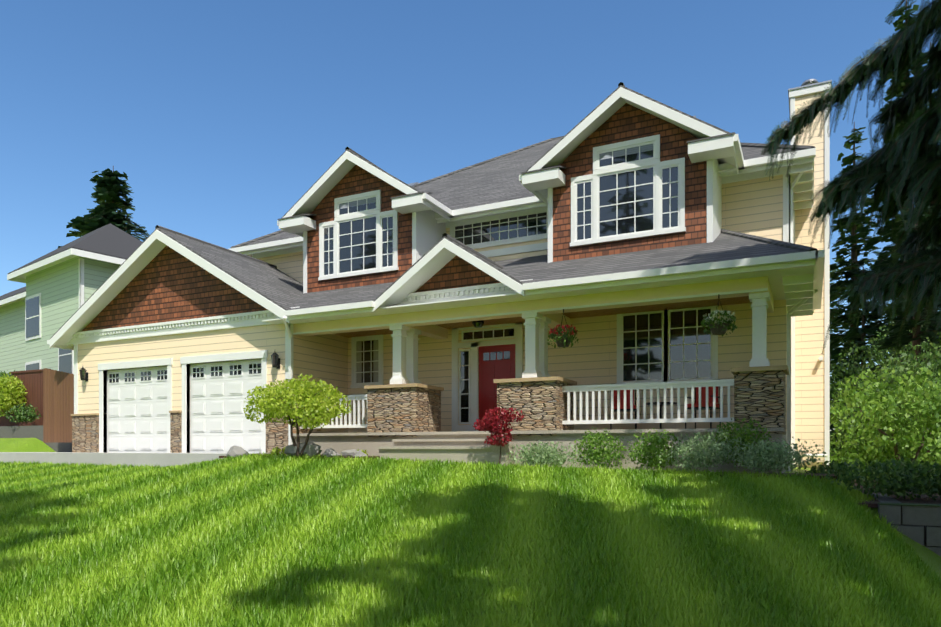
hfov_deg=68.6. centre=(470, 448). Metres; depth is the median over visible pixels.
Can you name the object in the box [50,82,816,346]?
house roof
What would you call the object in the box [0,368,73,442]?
fence
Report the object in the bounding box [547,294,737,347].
hanging baskets
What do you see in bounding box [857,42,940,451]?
conifer
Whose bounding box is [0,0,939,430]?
sky
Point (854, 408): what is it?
bush
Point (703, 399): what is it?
porch furniture
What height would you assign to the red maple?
1.178 m
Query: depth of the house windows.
14.85 m
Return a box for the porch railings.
[300,379,733,428]
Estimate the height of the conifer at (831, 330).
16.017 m
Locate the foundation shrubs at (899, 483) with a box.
[270,385,940,500]
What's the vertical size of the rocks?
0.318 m
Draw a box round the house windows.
[109,134,717,430]
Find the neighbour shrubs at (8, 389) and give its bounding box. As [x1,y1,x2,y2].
[0,370,41,422]
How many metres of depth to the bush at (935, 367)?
17.92 m
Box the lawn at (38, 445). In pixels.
[0,438,940,626]
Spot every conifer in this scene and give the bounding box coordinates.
[57,166,149,248]
[830,0,939,453]
[830,122,885,458]
[830,268,847,455]
[831,266,887,459]
[841,203,940,470]
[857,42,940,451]
[921,241,940,360]
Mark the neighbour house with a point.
(64, 283)
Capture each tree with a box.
[243,373,351,456]
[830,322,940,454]
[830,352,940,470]
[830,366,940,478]
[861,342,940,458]
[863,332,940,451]
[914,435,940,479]
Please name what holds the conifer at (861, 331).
on the lawn at (38, 445)
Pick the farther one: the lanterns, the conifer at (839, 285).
the conifer at (839, 285)
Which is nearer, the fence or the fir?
the fir
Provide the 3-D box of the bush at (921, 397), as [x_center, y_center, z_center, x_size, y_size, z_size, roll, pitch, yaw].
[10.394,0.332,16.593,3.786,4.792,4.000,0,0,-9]
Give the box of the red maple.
[473,407,524,463]
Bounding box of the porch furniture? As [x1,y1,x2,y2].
[610,379,720,429]
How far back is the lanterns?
15.71 m
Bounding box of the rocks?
[226,442,365,456]
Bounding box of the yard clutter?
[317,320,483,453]
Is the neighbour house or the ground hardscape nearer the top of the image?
the neighbour house
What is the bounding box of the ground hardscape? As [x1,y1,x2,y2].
[0,425,940,555]
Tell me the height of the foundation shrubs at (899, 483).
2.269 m
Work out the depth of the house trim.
15.61 m
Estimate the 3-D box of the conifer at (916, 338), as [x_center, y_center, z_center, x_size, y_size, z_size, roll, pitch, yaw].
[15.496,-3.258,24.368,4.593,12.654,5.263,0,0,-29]
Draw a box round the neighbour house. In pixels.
[0,224,142,373]
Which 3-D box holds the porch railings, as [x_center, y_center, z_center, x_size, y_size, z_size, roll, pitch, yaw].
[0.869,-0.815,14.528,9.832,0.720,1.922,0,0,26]
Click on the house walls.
(168, 285)
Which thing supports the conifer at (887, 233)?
on the lawn at (38, 445)
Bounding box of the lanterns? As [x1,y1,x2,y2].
[79,351,279,380]
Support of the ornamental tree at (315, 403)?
on the lawn at (38, 445)
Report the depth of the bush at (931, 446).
13.89 m
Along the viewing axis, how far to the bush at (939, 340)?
22.95 m
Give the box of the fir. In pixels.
[762,0,940,355]
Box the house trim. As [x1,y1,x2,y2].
[47,79,831,470]
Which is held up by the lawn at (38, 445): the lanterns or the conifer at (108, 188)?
the conifer at (108, 188)
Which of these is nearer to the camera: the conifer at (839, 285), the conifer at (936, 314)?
the conifer at (936, 314)
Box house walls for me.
[72,91,825,472]
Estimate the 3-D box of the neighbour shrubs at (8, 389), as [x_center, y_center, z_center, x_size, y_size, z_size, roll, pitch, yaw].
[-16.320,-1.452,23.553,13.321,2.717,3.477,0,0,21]
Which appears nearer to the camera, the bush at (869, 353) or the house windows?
the house windows

